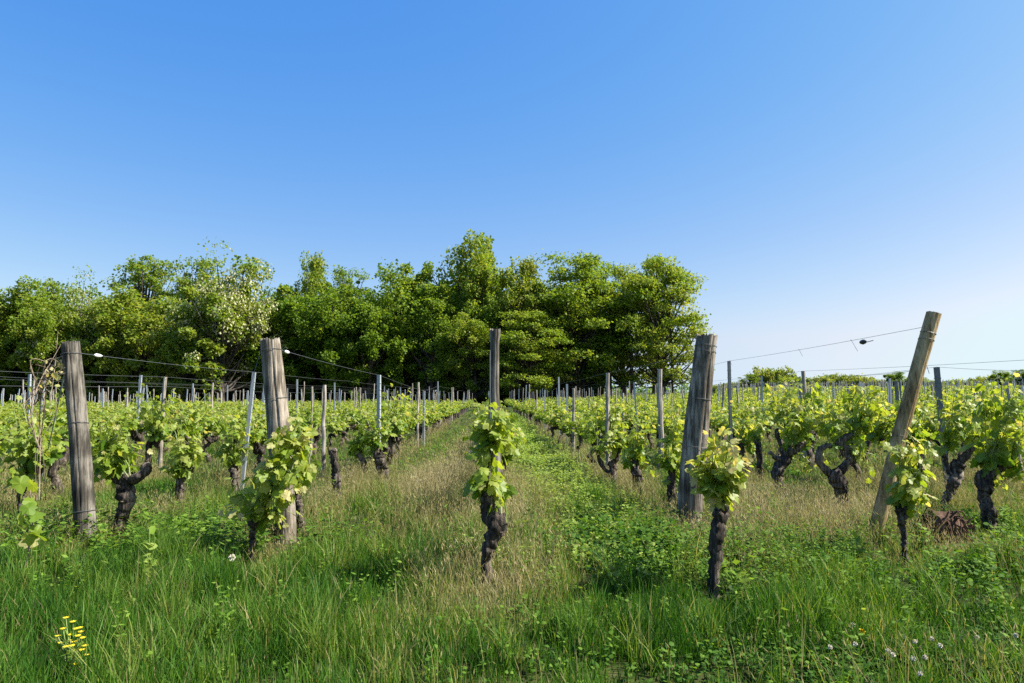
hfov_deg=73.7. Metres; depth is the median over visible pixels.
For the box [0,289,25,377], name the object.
broadleaf tree
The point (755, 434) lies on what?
grapevine
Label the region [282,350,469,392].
trellis wire
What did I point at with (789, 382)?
trellis wire
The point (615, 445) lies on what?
grapevine
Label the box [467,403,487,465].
grapevine
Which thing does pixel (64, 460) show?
grapevine
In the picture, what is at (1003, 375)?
tree
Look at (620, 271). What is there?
locust tree
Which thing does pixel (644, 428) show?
grapevine
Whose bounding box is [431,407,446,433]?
grapevine
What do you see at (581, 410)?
grapevine
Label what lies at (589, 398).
wooden stake
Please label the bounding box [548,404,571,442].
grapevine
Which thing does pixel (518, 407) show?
vines
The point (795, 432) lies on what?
grapevine
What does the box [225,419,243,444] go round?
grapevine
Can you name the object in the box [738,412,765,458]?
grapevine
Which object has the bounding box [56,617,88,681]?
yellow flower plant
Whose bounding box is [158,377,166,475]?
wooden stake
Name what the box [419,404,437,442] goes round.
grapevine
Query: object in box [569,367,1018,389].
trellis wire
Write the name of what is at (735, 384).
tree
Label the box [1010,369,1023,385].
tree
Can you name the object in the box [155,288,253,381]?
forest tree
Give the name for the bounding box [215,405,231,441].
grapevine
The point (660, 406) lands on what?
wooden stake
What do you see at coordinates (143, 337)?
broadleaf tree
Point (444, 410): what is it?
grapevine
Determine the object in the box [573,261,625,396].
airy tree
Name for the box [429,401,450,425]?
grapevine
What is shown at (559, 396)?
metal vineyard post
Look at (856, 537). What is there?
leafy weed
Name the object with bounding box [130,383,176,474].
grapevine
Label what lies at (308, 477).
grapevine
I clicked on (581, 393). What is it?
bush
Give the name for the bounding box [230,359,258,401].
bush
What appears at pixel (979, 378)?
tree
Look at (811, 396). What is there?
grapevine
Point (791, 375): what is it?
tree
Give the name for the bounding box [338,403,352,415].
grapevine
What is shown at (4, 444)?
grapevine
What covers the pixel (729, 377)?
metal vineyard post
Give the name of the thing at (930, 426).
grapevine
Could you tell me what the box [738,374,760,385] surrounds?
tree
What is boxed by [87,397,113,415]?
grapevine
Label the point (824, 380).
tree
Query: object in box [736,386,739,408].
wooden stake
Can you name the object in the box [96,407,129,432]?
grapevine
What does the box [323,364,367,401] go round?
bush
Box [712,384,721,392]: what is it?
tree
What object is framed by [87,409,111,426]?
grapevine
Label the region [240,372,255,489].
metal vineyard post
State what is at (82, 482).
wooden end post
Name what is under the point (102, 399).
metal vineyard post
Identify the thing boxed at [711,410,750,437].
grapevine
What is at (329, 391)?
bush
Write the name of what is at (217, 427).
grapevine
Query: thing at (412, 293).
broadleaf tree
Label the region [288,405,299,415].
grapevine
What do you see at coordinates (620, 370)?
trellis wire
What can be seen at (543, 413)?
grapevine
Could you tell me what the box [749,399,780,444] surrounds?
grapevine
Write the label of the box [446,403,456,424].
grapevine
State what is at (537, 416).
grapevine
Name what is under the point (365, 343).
broadleaf tree
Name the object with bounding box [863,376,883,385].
tree
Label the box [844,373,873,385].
tree
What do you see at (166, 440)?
grapevine
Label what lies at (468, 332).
broadleaf tree
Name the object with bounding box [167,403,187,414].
grapevine
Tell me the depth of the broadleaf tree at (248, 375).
71.34 m
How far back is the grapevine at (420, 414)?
14.85 m
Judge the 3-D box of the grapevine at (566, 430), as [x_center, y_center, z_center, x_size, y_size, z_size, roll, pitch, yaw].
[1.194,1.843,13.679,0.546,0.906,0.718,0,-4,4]
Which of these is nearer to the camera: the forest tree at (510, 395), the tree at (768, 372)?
the forest tree at (510, 395)
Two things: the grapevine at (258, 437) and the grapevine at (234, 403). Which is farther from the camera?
the grapevine at (234, 403)
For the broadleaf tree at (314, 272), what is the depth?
80.27 m
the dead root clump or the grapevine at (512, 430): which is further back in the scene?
the grapevine at (512, 430)
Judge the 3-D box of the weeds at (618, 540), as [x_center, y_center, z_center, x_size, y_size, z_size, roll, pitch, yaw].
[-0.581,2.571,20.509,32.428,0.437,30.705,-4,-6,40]
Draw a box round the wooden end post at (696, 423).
[676,333,717,530]
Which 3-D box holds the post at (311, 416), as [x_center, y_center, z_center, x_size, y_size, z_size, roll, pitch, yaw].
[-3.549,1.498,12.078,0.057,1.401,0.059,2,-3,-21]
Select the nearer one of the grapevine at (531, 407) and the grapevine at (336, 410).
the grapevine at (336, 410)
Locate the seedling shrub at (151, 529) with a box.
[139,526,156,584]
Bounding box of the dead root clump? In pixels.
[914,506,976,542]
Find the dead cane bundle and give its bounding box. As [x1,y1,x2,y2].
[22,334,72,499]
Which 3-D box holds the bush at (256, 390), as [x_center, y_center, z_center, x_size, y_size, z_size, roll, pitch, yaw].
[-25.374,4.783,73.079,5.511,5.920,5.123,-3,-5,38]
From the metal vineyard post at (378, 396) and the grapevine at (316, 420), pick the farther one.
the grapevine at (316, 420)
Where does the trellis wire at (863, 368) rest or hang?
attached to the wooden stake at (803, 377)
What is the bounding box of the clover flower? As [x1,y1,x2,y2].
[890,652,895,672]
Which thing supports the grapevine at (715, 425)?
on the ground at (614, 668)
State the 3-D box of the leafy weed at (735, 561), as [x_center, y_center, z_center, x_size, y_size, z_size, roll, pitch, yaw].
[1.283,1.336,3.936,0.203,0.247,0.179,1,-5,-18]
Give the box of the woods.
[605,383,749,392]
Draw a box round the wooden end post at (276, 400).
[249,337,296,543]
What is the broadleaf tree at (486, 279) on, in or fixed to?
on the ground at (614, 668)
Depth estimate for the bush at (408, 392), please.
74.63 m
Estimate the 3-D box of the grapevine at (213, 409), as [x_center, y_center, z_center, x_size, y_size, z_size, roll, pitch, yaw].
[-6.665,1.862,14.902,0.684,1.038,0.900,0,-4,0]
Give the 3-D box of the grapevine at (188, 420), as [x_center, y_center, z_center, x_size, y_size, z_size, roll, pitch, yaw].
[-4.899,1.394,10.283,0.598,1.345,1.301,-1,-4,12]
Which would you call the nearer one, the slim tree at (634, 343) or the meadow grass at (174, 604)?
the meadow grass at (174, 604)
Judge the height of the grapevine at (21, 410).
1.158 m
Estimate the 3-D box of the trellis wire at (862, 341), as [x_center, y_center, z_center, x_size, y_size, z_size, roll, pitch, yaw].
[2.286,2.114,32.590,0.350,0.357,54.717,0,-4,-2]
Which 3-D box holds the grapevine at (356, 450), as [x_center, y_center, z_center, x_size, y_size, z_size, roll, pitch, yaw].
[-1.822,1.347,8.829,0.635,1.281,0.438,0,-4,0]
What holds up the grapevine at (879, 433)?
on the ground at (614, 668)
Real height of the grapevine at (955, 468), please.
1.411 m
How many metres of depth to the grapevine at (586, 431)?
10.52 m
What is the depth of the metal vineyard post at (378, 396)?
9.25 m
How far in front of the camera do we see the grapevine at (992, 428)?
8.17 m
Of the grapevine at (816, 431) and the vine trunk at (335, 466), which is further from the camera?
the grapevine at (816, 431)
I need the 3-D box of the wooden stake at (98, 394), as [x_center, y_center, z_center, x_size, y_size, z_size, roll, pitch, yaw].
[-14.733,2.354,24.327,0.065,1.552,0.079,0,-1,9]
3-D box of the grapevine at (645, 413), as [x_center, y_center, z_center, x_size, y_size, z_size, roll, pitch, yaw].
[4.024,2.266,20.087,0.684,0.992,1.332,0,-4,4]
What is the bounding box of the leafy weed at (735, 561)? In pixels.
[722,552,758,590]
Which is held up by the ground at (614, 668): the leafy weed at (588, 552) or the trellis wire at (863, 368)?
the leafy weed at (588, 552)
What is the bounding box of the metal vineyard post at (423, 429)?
[422,391,424,443]
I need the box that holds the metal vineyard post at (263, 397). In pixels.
[262,386,264,419]
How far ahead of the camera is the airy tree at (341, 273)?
76.20 m
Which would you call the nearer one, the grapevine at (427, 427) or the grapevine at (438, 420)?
the grapevine at (427, 427)
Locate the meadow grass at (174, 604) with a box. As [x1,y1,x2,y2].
[0,400,1023,682]
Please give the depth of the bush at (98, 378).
70.99 m
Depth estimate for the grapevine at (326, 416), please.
19.25 m
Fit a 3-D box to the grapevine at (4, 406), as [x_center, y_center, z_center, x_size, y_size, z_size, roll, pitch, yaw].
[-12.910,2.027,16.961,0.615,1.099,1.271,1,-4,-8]
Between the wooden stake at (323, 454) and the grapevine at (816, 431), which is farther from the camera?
the grapevine at (816, 431)
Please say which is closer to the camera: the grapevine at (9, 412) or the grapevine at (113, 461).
the grapevine at (113, 461)
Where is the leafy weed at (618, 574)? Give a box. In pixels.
[604,565,648,595]
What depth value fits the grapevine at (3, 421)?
10.92 m
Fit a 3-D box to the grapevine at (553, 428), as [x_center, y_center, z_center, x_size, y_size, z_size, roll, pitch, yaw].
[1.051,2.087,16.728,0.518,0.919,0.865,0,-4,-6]
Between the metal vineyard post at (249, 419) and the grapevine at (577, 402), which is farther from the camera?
the grapevine at (577, 402)
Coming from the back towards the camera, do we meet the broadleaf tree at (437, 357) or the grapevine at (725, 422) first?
the broadleaf tree at (437, 357)
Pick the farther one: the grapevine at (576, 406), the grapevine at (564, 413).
the grapevine at (576, 406)
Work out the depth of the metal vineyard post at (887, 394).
29.36 m
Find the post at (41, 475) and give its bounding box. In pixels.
[35,376,63,499]
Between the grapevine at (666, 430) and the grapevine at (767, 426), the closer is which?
the grapevine at (666, 430)
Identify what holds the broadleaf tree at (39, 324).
on the ground at (614, 668)
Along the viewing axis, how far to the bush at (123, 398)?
72.88 m
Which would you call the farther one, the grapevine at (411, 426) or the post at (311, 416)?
the grapevine at (411, 426)
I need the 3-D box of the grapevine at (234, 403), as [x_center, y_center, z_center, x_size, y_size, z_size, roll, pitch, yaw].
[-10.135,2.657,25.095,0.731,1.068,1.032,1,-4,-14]
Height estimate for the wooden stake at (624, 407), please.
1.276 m
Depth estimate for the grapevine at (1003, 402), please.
10.37 m
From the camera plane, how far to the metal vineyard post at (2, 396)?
21.72 m
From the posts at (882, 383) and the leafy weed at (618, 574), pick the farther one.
the posts at (882, 383)
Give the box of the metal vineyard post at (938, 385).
[933,367,948,488]
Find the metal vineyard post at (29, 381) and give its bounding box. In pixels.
[27,374,31,433]
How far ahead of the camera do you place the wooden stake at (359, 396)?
16.43 m
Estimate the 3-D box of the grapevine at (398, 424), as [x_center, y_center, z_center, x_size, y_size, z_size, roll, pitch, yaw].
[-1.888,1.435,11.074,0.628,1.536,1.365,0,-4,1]
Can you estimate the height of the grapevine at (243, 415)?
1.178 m
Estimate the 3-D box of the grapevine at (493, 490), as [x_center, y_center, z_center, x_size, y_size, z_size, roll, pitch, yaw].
[-0.135,0.961,4.128,0.294,1.195,0.401,-3,-5,31]
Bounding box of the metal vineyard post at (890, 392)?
[888,378,891,408]
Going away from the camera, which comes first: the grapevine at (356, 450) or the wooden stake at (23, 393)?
the grapevine at (356, 450)
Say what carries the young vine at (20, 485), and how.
on the ground at (614, 668)
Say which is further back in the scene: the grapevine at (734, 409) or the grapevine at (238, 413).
the grapevine at (734, 409)
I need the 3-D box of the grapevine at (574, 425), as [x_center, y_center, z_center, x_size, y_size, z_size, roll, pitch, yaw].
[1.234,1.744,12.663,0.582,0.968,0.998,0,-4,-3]
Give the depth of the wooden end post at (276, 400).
5.34 m
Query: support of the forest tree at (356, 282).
on the ground at (614, 668)
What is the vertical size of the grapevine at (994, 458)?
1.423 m
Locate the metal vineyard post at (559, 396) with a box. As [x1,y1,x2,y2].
[558,377,560,435]
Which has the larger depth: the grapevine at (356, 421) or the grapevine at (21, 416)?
the grapevine at (356, 421)
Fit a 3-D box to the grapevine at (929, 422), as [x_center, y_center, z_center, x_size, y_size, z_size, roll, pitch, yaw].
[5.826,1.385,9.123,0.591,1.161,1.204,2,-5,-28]
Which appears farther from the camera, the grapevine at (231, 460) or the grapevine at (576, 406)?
the grapevine at (576, 406)
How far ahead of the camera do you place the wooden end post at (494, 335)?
5.39 m
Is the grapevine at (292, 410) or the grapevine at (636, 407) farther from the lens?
the grapevine at (636, 407)
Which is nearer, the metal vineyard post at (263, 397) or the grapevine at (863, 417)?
the grapevine at (863, 417)
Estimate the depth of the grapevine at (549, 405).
20.72 m
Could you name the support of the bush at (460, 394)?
on the ground at (614, 668)
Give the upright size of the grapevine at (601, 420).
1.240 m
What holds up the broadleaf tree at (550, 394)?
on the ground at (614, 668)
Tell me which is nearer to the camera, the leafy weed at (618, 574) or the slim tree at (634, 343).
the leafy weed at (618, 574)
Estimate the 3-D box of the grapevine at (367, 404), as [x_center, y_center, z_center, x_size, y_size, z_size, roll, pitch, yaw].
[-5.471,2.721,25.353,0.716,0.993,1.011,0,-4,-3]
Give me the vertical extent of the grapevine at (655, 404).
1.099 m
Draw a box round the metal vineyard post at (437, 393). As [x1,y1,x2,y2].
[437,381,438,422]
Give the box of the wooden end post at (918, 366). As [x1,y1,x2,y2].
[866,311,941,544]
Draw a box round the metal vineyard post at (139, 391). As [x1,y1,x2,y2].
[134,375,141,447]
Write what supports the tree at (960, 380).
on the ground at (614, 668)
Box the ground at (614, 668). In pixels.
[0,392,1023,682]
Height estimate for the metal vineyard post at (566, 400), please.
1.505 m
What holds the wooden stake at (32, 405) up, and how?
on the ground at (614, 668)
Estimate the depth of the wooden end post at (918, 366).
5.24 m
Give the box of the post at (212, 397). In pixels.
[210,383,213,435]
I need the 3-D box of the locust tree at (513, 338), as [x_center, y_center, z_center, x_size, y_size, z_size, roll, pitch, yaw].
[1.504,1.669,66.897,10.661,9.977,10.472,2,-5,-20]
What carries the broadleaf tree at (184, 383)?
on the ground at (614, 668)
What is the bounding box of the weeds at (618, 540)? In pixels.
[0,412,1023,682]
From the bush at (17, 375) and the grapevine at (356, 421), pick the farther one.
the bush at (17, 375)
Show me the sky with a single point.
(834, 171)
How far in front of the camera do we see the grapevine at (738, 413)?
17.07 m
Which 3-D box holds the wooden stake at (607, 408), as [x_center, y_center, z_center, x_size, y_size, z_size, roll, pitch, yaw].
[1.309,1.206,9.338,0.072,1.551,0.076,-2,-5,21]
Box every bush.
[0,364,39,403]
[83,368,116,402]
[106,367,154,402]
[178,362,216,401]
[213,354,245,401]
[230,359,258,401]
[246,378,295,396]
[291,350,331,402]
[303,374,339,401]
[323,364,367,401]
[355,364,397,400]
[401,352,444,401]
[401,372,429,400]
[444,365,478,400]
[454,375,488,403]
[478,371,519,405]
[523,383,555,400]
[543,384,568,399]
[560,377,601,398]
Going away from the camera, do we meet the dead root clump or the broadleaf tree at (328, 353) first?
the dead root clump
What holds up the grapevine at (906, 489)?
on the ground at (614, 668)
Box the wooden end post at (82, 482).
[46,340,97,548]
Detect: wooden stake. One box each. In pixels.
[22,380,24,412]
[31,377,35,414]
[98,386,99,405]
[125,392,127,409]
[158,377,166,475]
[320,385,326,478]
[359,388,360,408]
[416,382,418,446]
[572,388,574,451]
[588,388,589,409]
[605,373,609,473]
[622,393,624,431]
[657,369,663,469]
[722,383,724,413]
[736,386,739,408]
[801,371,806,465]
[1005,382,1022,466]
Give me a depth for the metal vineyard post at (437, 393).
22.09 m
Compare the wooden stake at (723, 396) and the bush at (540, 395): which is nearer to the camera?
the wooden stake at (723, 396)
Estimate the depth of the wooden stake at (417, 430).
14.62 m
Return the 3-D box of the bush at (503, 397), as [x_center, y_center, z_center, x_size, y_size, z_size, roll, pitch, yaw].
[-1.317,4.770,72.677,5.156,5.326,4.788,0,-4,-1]
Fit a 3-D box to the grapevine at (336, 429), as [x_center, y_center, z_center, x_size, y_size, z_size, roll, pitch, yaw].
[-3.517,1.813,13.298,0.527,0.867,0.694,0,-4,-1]
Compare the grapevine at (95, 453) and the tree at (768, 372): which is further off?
the tree at (768, 372)
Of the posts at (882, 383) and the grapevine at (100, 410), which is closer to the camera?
the grapevine at (100, 410)
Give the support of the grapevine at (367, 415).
on the ground at (614, 668)
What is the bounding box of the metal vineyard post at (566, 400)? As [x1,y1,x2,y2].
[566,384,567,441]
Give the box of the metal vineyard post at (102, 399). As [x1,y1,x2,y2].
[102,389,103,426]
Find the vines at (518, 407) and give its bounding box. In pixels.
[0,384,1023,420]
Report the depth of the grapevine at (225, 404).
19.46 m
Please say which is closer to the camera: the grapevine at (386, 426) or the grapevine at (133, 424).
the grapevine at (386, 426)
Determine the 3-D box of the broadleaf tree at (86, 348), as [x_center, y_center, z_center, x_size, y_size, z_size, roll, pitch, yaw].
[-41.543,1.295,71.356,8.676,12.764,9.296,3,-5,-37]
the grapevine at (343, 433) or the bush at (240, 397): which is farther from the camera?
the bush at (240, 397)
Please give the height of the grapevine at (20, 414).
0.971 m
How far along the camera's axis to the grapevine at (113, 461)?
5.39 m
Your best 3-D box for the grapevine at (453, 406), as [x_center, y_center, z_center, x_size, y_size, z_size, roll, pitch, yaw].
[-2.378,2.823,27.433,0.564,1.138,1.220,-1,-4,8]
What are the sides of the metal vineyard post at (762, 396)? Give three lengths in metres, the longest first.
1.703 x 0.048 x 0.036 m
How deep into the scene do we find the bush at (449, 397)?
74.96 m
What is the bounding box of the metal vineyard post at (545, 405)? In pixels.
[544,390,545,429]
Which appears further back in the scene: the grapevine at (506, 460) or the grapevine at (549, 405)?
the grapevine at (549, 405)
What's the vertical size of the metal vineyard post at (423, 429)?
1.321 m
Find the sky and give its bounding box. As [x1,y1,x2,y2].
[0,0,1023,391]
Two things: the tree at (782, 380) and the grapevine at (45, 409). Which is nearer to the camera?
the grapevine at (45, 409)
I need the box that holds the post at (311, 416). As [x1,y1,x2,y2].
[309,387,312,458]
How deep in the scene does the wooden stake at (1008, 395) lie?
10.12 m
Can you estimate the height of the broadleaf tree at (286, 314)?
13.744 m
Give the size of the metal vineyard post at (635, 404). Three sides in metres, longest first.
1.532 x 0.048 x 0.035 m
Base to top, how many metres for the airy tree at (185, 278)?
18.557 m
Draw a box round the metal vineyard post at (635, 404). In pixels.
[633,382,637,432]
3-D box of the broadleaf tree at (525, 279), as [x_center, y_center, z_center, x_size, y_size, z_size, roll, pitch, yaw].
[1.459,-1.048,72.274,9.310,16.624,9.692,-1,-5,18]
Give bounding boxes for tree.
[0,275,83,402]
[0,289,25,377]
[5,301,90,402]
[15,265,103,400]
[67,296,155,402]
[90,282,190,402]
[101,254,180,320]
[139,320,227,402]
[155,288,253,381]
[160,236,290,402]
[163,255,221,341]
[227,291,295,400]
[241,283,339,400]
[286,249,332,397]
[286,283,400,401]
[296,280,402,400]
[327,264,375,313]
[331,303,398,400]
[350,257,457,400]
[379,283,466,386]
[395,288,469,400]
[415,228,514,400]
[438,261,520,396]
[438,312,506,406]
[463,298,518,400]
[471,308,582,399]
[482,253,562,401]
[517,248,638,396]
[525,301,583,402]
[571,300,632,396]
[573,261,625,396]
[574,311,627,397]
[582,263,664,396]
[599,293,645,394]
[606,254,715,394]
[637,253,672,393]
[651,294,697,392]
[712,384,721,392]
[721,381,744,387]
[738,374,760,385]
[746,365,781,387]
[763,365,796,386]
[770,375,812,386]
[806,373,835,386]
[831,372,854,385]
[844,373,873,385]
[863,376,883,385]
[880,370,906,386]
[901,377,928,385]
[944,377,971,384]
[968,374,999,384]
[987,369,1013,385]
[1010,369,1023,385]
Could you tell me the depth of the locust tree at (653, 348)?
68.05 m
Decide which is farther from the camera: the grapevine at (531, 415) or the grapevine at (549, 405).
the grapevine at (531, 415)
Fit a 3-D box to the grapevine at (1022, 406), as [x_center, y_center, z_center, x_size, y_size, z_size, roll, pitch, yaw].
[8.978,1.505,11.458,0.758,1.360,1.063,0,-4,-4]
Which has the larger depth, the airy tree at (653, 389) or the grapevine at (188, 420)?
the airy tree at (653, 389)
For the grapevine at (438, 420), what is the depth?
20.05 m
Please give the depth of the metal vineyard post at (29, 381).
11.44 m
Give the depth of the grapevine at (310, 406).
23.16 m
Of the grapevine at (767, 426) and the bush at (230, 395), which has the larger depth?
the bush at (230, 395)
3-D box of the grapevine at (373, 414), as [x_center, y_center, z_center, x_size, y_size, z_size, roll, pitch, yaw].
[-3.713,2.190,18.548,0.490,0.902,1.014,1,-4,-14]
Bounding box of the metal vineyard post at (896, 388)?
[894,381,898,400]
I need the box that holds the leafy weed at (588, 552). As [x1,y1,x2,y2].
[574,548,593,564]
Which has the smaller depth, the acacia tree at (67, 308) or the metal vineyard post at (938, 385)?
the metal vineyard post at (938, 385)
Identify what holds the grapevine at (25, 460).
on the ground at (614, 668)
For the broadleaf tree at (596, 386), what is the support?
on the ground at (614, 668)
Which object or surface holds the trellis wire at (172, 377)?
attached to the wooden stake at (160, 453)
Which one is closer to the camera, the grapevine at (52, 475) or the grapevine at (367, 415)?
the grapevine at (52, 475)
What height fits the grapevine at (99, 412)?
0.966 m
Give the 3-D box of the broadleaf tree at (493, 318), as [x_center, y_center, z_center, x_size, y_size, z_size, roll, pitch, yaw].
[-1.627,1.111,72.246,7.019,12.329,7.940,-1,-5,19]
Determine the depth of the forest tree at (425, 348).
75.87 m
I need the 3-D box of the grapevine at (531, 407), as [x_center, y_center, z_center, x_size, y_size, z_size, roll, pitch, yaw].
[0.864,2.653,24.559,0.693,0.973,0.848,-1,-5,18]
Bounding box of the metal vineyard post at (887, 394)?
[887,383,888,408]
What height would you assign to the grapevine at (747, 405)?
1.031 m
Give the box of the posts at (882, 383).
[9,379,1022,402]
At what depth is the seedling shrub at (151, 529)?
4.05 m
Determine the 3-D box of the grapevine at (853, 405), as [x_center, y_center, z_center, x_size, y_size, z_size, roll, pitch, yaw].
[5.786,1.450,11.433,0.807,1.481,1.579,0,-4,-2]
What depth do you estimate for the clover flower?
2.75 m
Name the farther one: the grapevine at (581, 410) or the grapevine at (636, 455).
the grapevine at (581, 410)
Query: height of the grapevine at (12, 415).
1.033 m
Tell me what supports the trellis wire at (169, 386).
attached to the metal vineyard post
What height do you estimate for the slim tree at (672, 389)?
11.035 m
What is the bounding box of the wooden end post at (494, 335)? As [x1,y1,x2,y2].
[488,328,501,510]
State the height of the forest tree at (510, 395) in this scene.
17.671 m
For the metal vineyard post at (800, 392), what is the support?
on the ground at (614, 668)
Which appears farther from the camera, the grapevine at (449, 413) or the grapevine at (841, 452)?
the grapevine at (449, 413)
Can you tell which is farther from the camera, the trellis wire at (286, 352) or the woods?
the woods
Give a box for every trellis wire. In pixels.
[3,371,413,391]
[42,386,393,393]
[82,353,426,389]
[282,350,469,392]
[527,353,693,388]
[530,371,908,394]
[550,327,921,388]
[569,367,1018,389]
[576,360,1019,388]
[613,378,1023,388]
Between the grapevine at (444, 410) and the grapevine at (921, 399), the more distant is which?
the grapevine at (444, 410)
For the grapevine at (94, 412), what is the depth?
18.41 m
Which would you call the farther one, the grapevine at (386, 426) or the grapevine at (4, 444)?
the grapevine at (386, 426)
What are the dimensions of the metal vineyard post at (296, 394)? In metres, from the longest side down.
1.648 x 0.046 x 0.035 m
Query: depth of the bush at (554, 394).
75.89 m
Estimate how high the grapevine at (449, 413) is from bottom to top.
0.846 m
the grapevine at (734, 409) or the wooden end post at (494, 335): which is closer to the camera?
the wooden end post at (494, 335)
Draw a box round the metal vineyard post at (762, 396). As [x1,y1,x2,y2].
[761,376,763,442]
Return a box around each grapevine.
[0,395,64,515]
[0,403,17,414]
[0,406,24,431]
[0,409,13,458]
[0,410,19,425]
[0,429,20,458]
[1,407,90,498]
[13,401,34,417]
[13,406,33,436]
[16,409,49,429]
[18,383,69,470]
[34,402,62,415]
[64,423,121,487]
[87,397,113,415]
[87,403,97,415]
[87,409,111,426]
[88,412,120,442]
[91,416,152,538]
[94,405,118,422]
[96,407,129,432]
[106,395,148,458]
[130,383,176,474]
[151,413,211,505]
[156,390,219,444]
[163,419,171,451]
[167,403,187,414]
[196,405,231,461]
[197,403,224,444]
[208,406,252,493]
[213,402,235,416]
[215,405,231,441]
[216,416,317,563]
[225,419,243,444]
[226,399,242,410]
[227,406,245,421]
[230,400,266,475]
[233,398,265,426]
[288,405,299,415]
[290,408,313,462]
[293,446,321,532]
[298,400,326,454]
[298,401,319,414]
[319,407,331,432]
[325,412,346,450]
[325,412,350,446]
[326,407,342,421]
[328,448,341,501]
[336,402,365,443]
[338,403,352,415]
[347,396,394,483]
[353,414,365,430]
[357,402,373,411]
[357,406,372,430]
[361,410,396,457]
[368,407,376,430]
[372,383,413,466]
[388,407,414,457]
[396,407,421,452]
[407,402,429,445]
[416,402,435,435]
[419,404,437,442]
[428,405,442,428]
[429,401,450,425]
[429,403,449,429]
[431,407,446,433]
[442,405,454,424]
[444,399,457,421]
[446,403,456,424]
[461,399,526,473]
[462,401,517,583]
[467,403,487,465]
[482,408,521,439]
[525,403,534,423]
[527,402,543,424]
[528,401,541,424]
[534,412,542,427]
[535,406,552,426]
[539,401,554,427]
[540,413,555,433]
[545,408,557,439]
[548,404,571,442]
[556,414,576,446]
[558,411,578,443]
[563,410,591,455]
[570,398,581,408]
[570,400,584,411]
[574,412,601,468]
[578,404,590,416]
[584,400,627,485]
[591,398,636,465]
[596,397,614,421]
[612,415,662,490]
[614,399,642,444]
[620,412,639,434]
[628,400,641,412]
[637,402,654,420]
[638,407,665,451]
[638,410,653,447]
[646,410,681,446]
[647,399,664,409]
[650,406,685,508]
[670,402,715,433]
[685,426,753,598]
[709,403,732,447]
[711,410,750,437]
[722,411,743,419]
[726,402,745,412]
[730,400,755,476]
[735,401,760,412]
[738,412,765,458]
[743,402,783,479]
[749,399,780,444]
[754,383,793,461]
[768,397,828,495]
[777,376,832,472]
[804,385,891,511]
[812,410,827,451]
[813,399,887,481]
[820,397,885,458]
[835,384,892,462]
[846,396,930,480]
[878,428,937,565]
[883,388,943,430]
[909,391,933,480]
[912,403,973,460]
[921,391,991,456]
[921,409,934,444]
[930,378,989,510]
[959,373,1023,532]
[966,395,1023,449]
[971,414,1023,487]
[1012,395,1023,410]
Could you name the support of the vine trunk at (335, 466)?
on the ground at (614, 668)
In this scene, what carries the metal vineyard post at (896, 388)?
on the ground at (614, 668)
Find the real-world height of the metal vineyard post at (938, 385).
1.567 m
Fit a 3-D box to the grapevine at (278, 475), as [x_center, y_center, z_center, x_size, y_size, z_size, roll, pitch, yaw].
[-1.672,1.078,4.704,0.618,1.125,0.468,0,-4,0]
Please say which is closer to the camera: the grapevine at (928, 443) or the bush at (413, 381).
the grapevine at (928, 443)
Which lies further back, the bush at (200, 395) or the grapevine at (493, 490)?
the bush at (200, 395)
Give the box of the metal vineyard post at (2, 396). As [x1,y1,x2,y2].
[1,388,3,405]
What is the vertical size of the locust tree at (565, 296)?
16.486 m
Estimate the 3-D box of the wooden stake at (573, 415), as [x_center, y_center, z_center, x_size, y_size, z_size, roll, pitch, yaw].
[1.174,1.576,13.057,0.063,1.358,0.078,0,-1,25]
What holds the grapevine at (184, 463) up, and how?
on the ground at (614, 668)
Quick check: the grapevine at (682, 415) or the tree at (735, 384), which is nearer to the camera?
the grapevine at (682, 415)
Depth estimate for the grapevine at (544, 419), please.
18.51 m
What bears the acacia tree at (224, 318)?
on the ground at (614, 668)
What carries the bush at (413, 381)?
on the ground at (614, 668)
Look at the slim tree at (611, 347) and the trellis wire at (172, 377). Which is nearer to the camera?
the trellis wire at (172, 377)
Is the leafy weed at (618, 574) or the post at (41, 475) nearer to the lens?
the leafy weed at (618, 574)
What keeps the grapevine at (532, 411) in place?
on the ground at (614, 668)
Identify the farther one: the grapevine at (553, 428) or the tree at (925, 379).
the tree at (925, 379)
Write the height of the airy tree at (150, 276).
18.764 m
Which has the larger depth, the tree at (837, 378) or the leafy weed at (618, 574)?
the tree at (837, 378)
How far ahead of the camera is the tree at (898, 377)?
137.05 m
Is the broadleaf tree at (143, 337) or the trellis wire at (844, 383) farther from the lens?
the broadleaf tree at (143, 337)
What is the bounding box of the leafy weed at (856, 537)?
[850,530,869,555]
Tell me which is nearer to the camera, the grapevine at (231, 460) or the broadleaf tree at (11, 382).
the grapevine at (231, 460)
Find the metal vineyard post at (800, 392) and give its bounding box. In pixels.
[799,383,803,455]
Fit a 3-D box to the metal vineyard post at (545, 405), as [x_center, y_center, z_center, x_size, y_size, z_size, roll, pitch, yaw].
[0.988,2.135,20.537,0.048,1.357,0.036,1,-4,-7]
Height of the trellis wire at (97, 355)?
0.271 m
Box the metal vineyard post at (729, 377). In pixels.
[727,361,732,444]
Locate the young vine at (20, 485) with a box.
[10,475,46,569]
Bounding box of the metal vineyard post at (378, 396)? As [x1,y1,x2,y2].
[376,375,380,478]
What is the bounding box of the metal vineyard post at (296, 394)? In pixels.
[296,379,297,412]
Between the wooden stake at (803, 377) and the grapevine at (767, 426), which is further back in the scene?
the grapevine at (767, 426)
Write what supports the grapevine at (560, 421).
on the ground at (614, 668)
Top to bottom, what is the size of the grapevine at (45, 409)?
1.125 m
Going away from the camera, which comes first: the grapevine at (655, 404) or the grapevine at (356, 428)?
the grapevine at (356, 428)

